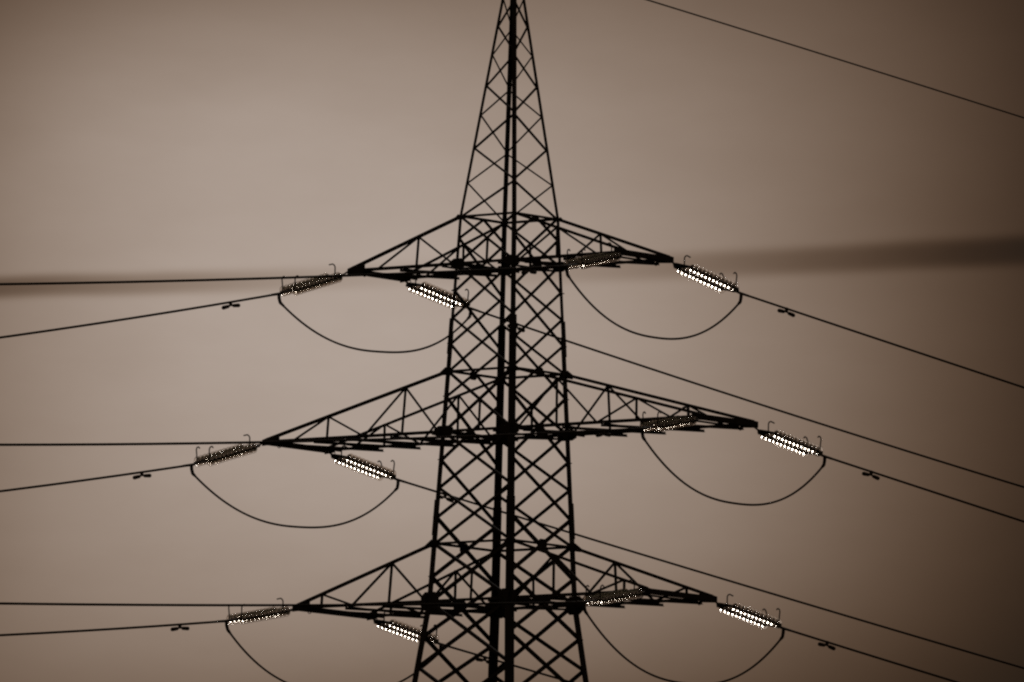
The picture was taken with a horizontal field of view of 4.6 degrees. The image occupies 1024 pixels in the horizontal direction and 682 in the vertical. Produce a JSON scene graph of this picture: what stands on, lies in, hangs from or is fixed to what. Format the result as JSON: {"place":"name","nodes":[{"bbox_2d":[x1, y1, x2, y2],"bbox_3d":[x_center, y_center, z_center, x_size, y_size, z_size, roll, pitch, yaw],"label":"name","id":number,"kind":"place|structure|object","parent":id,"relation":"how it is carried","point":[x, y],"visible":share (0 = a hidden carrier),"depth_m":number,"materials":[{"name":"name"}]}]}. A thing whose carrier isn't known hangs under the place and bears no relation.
{"place":"outdoors","nodes":[
{"label":"outdoors","id":0,"kind":"place"},
{"bbox_2d":[0,0,1023,681],"label":"sky","id":1,"kind":"structure","parent":0,"point":[140,139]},
{"label":"ground","id":2,"kind":"structure","parent":0,"visible":0},
{"bbox_2d":[262,0,757,681],"bbox_3d":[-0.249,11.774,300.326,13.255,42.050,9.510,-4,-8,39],"label":"transmission tower","id":3,"kind":"structure","parent":2,"relation":"on","point":[508,592],"depth_m":301.32,"materials":[{"name":"metal"}]},
{"bbox_2d":[181,434,262,466],"bbox_3d":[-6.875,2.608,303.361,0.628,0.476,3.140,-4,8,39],"label":"insulator set","id":4,"kind":"object","parent":3,"relation":"attached to","point":[225,454],"visible":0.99,"depth_m":303.22,"materials":[{"name":"ceramic"}]},
{"bbox_2d":[0,465,183,491],"bbox_3d":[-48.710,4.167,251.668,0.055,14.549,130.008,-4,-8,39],"label":"power cable","id":5,"kind":"object","parent":4,"relation":"attached to","point":[90,479],"visible":1,"depth_m":299.61,"materials":[{"name":"black metal"}]},
{"bbox_2d":[133,471,151,479],"bbox_3d":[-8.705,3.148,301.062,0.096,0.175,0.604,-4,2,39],"label":"vibration damper","id":6,"kind":"object","parent":5,"relation":"attached to","point":[141,475],"visible":1,"depth_m":301.04,"materials":[{"name":"metal"}]},
{"bbox_2d":[217,598,294,624],"bbox_3d":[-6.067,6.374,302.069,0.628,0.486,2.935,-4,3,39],"label":"insulator set","id":7,"kind":"object","parent":3,"relation":"attached to","point":[259,615],"visible":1,"depth_m":301.90,"materials":[{"name":"ceramic"}]},
{"bbox_2d":[0,621,219,635],"bbox_3d":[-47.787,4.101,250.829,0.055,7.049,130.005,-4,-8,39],"label":"power cable","id":8,"kind":"object","parent":7,"relation":"attached to","point":[103,629],"visible":1,"depth_m":297.88,"materials":[{"name":"black metal"}]},
{"bbox_2d":[170,623,189,630],"bbox_3d":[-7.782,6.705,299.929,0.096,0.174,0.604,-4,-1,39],"label":"vibration damper","id":9,"kind":"object","parent":8,"relation":"attached to","point":[178,627],"visible":1,"depth_m":299.90,"materials":[{"name":"metal"}]},
{"bbox_2d":[225,621,441,681],"bbox_3d":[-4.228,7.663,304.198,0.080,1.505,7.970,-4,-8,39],"label":"jumper loop","id":10,"kind":"object","parent":7,"relation":"hanging from","point":[255,661],"visible":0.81,"depth_m":302.05,"materials":[{"name":"black metal"}]},
{"bbox_2d":[268,263,347,295],"bbox_3d":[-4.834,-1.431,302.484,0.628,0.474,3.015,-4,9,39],"label":"insulator set","id":11,"kind":"object","parent":3,"relation":"attached to","point":[303,286],"visible":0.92,"depth_m":302.30,"materials":[{"name":"ceramic"}]},
{"bbox_2d":[0,295,271,338],"bbox_3d":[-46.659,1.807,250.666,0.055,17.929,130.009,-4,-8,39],"label":"power cable","id":12,"kind":"object","parent":11,"relation":"attached to","point":[128,318],"visible":1,"depth_m":297.46,"materials":[{"name":"black metal"}]},
{"bbox_2d":[222,301,239,309],"bbox_3d":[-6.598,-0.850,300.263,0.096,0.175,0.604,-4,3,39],"label":"vibration damper","id":13,"kind":"object","parent":12,"relation":"attached to","point":[229,305],"visible":1,"depth_m":300.24,"materials":[{"name":"metal"}]},
{"bbox_2d":[330,445,406,482],"bbox_3d":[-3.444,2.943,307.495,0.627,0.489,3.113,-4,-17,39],"label":"insulator set","id":14,"kind":"object","parent":3,"relation":"attached to","point":[363,466],"visible":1,"depth_m":307.23,"materials":[{"name":"ceramic"}]},
{"bbox_2d":[190,465,399,528],"bbox_3d":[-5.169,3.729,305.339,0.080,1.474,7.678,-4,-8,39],"label":"jumper loop","id":15,"kind":"object","parent":14,"relation":"hanging from","point":[282,525],"visible":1,"depth_m":305.17,"materials":[{"name":"black metal"}]},
{"bbox_2d":[406,482,1023,668],"bbox_3d":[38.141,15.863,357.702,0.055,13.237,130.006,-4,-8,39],"label":"power cable","id":16,"kind":"object","parent":14,"relation":"attached to","point":[721,578],"visible":0.78,"depth_m":318.64,"materials":[{"name":"black metal"}]},
{"bbox_2d":[440,495,453,502],"bbox_3d":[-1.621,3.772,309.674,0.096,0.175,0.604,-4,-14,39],"label":"vibration damper","id":17,"kind":"object","parent":16,"relation":"attached to","point":[447,498],"visible":0.75,"depth_m":309.71,"materials":[{"name":"metal"}]},
{"bbox_2d":[373,612,449,646],"bbox_3d":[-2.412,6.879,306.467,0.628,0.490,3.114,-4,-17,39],"label":"insulator set","id":18,"kind":"object","parent":3,"relation":"attached to","point":[398,628],"visible":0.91,"depth_m":306.04,"materials":[{"name":"ceramic"}]},
{"bbox_2d":[448,646,568,681],"bbox_3d":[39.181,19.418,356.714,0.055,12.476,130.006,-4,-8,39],"label":"power cable","id":19,"kind":"object","parent":18,"relation":"attached to","point":[499,661],"visible":0.63,"depth_m":309.39,"materials":[{"name":"black metal"}]},
{"bbox_2d":[476,656,487,663],"bbox_3d":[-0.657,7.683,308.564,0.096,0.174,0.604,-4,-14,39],"label":"vibration damper","id":20,"kind":"object","parent":19,"relation":"attached to","point":[482,659],"visible":0.64,"depth_m":308.47,"materials":[{"name":"metal"}]},
{"bbox_2d":[406,274,479,311],"bbox_3d":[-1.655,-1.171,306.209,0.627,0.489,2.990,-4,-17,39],"label":"insulator set","id":21,"kind":"object","parent":3,"relation":"attached to","point":[434,293],"visible":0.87,"depth_m":305.85,"materials":[{"name":"ceramic"}]},
{"bbox_2d":[277,294,471,352],"bbox_3d":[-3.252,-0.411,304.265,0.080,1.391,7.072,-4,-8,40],"label":"jumper loop","id":22,"kind":"object","parent":21,"relation":"hanging from","point":[343,345],"visible":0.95,"depth_m":303.89,"materials":[{"name":"black metal"}]},
{"bbox_2d":[479,311,1023,487],"bbox_3d":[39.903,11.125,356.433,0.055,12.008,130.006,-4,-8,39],"label":"power cable","id":23,"kind":"object","parent":21,"relation":"attached to","point":[754,402],"visible":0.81,"depth_m":315.75,"materials":[{"name":"black metal"}]},
{"bbox_2d":[559,242,621,269],"bbox_3d":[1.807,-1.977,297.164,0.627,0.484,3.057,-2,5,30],"label":"insulator set","id":24,"kind":"object","parent":3,"relation":"attached to","point":[591,260],"visible":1,"depth_m":296.94,"materials":[{"name":"ceramic"}]},
{"bbox_2d":[0,265,560,284],"bbox_3d":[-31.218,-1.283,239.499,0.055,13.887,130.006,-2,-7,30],"label":"power cable","id":25,"kind":"object","parent":24,"relation":"attached to","point":[267,278],"visible":1,"depth_m":284.75,"materials":[{"name":"black metal"}]},
{"bbox_2d":[521,267,536,274],"bbox_3d":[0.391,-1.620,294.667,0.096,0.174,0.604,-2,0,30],"label":"vibration damper","id":26,"kind":"object","parent":25,"relation":"attached to","point":[529,270],"visible":1,"depth_m":294.64,"materials":[{"name":"metal"}]},
{"bbox_2d":[565,266,742,339],"bbox_3d":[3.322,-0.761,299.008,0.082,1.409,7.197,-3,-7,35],"label":"jumper loop","id":27,"kind":"object","parent":24,"relation":"hanging from","point":[643,335],"visible":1,"depth_m":298.76,"materials":[{"name":"black metal"}]},
{"bbox_2d":[577,579,645,605],"bbox_3d":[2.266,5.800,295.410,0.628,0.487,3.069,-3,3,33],"label":"insulator set","id":28,"kind":"object","parent":3,"relation":"attached to","point":[613,596],"visible":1,"depth_m":295.21,"materials":[{"name":"ceramic"}]},
{"bbox_2d":[0,601,577,605],"bbox_3d":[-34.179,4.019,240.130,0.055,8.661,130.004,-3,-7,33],"label":"power cable","id":29,"kind":"object","parent":28,"relation":"attached to","point":[393,604],"visible":1,"depth_m":284.45,"materials":[{"name":"black metal"}]},
{"bbox_2d":[535,602,552,608],"bbox_3d":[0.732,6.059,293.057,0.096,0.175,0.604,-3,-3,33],"label":"vibration damper","id":30,"kind":"object","parent":29,"relation":"attached to","point":[544,605],"visible":1,"depth_m":293.03,"materials":[{"name":"metal"}]},
{"bbox_2d":[582,602,784,681],"bbox_3d":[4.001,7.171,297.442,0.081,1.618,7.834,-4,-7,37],"label":"jumper loop","id":31,"kind":"object","parent":28,"relation":"hanging from","point":[668,680],"visible":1,"depth_m":296.50,"materials":[{"name":"black metal"}]},
{"bbox_2d":[635,406,697,432],"bbox_3d":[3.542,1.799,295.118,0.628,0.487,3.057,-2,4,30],"label":"insulator set","id":32,"kind":"object","parent":3,"relation":"attached to","point":[667,423],"visible":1,"depth_m":294.89,"materials":[{"name":"ceramic"}]},
{"bbox_2d":[0,428,636,445],"bbox_3d":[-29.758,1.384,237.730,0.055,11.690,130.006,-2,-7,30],"label":"power cable","id":33,"kind":"object","parent":32,"relation":"attached to","point":[258,442],"visible":1,"depth_m":281.00,"materials":[{"name":"black metal"}]},
{"bbox_2d":[595,429,610,436],"bbox_3d":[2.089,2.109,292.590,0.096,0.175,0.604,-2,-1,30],"label":"vibration damper","id":34,"kind":"object","parent":33,"relation":"attached to","point":[602,434],"visible":1,"depth_m":292.55,"materials":[{"name":"metal"}]},
{"bbox_2d":[640,428,825,505],"bbox_3d":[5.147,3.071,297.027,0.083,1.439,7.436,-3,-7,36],"label":"jumper loop","id":35,"kind":"object","parent":32,"relation":"hanging from","point":[713,498],"visible":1,"depth_m":296.70,"materials":[{"name":"black metal"}]},
{"bbox_2d":[672,255,749,296],"bbox_3d":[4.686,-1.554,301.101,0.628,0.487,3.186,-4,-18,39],"label":"insulator set","id":36,"kind":"object","parent":3,"relation":"attached to","point":[719,283],"visible":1,"depth_m":300.84,"materials":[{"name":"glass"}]},
{"bbox_2d":[750,295,1023,388],"bbox_3d":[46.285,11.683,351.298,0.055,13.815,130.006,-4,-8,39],"label":"power cable","id":37,"kind":"object","parent":36,"relation":"attached to","point":[888,342],"visible":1,"depth_m":306.23,"materials":[{"name":"black metal"}]},
{"bbox_2d":[777,307,794,316],"bbox_3d":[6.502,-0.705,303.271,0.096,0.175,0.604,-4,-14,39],"label":"vibration damper","id":38,"kind":"object","parent":37,"relation":"attached to","point":[791,314],"visible":1,"depth_m":303.25,"materials":[{"name":"metal"}]},
{"bbox_2d":[716,594,792,631],"bbox_3d":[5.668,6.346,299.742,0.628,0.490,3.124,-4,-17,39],"label":"insulator set","id":39,"kind":"object","parent":3,"relation":"attached to","point":[749,615],"visible":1,"depth_m":299.46,"materials":[{"name":"ceramic"}]},
{"bbox_2d":[792,630,957,681],"bbox_3d":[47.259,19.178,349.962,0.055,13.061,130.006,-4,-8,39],"label":"power cable","id":40,"kind":"object","parent":39,"relation":"attached to","point":[870,655],"visible":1,"depth_m":303.22,"materials":[{"name":"black metal"}]},
{"bbox_2d":[818,641,835,649],"bbox_3d":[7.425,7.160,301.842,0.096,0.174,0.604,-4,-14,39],"label":"vibration damper","id":41,"kind":"object","parent":40,"relation":"attached to","point":[827,645],"visible":1,"depth_m":301.82,"materials":[{"name":"metal"}]},
{"bbox_2d":[753,421,833,459],"bbox_3d":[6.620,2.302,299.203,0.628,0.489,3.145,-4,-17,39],"label":"insulator set","id":42,"kind":"object","parent":3,"relation":"attached to","point":[790,442],"visible":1,"depth_m":298.91,"materials":[{"name":"ceramic"}]},
{"bbox_2d":[834,458,1023,522],"bbox_3d":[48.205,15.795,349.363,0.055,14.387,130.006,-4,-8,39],"label":"power cable","id":43,"kind":"object","parent":42,"relation":"attached to","point":[928,490],"visible":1,"depth_m":303.10,"materials":[{"name":"black metal"}]},
{"bbox_2d":[862,470,879,479],"bbox_3d":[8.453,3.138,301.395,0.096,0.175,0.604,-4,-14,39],"label":"vibration damper","id":44,"kind":"object","parent":43,"relation":"attached to","point":[871,474],"visible":1,"depth_m":301.37,"materials":[{"name":"metal"}]},
{"bbox_2d":[647,0,1023,117],"bbox_3d":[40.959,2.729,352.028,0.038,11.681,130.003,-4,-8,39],"label":"earth wire","id":45,"kind":"object","parent":3,"relation":"attached to","point":[835,58],"visible":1,"depth_m":312.00,"materials":[{"name":"black metal"}]}
]}

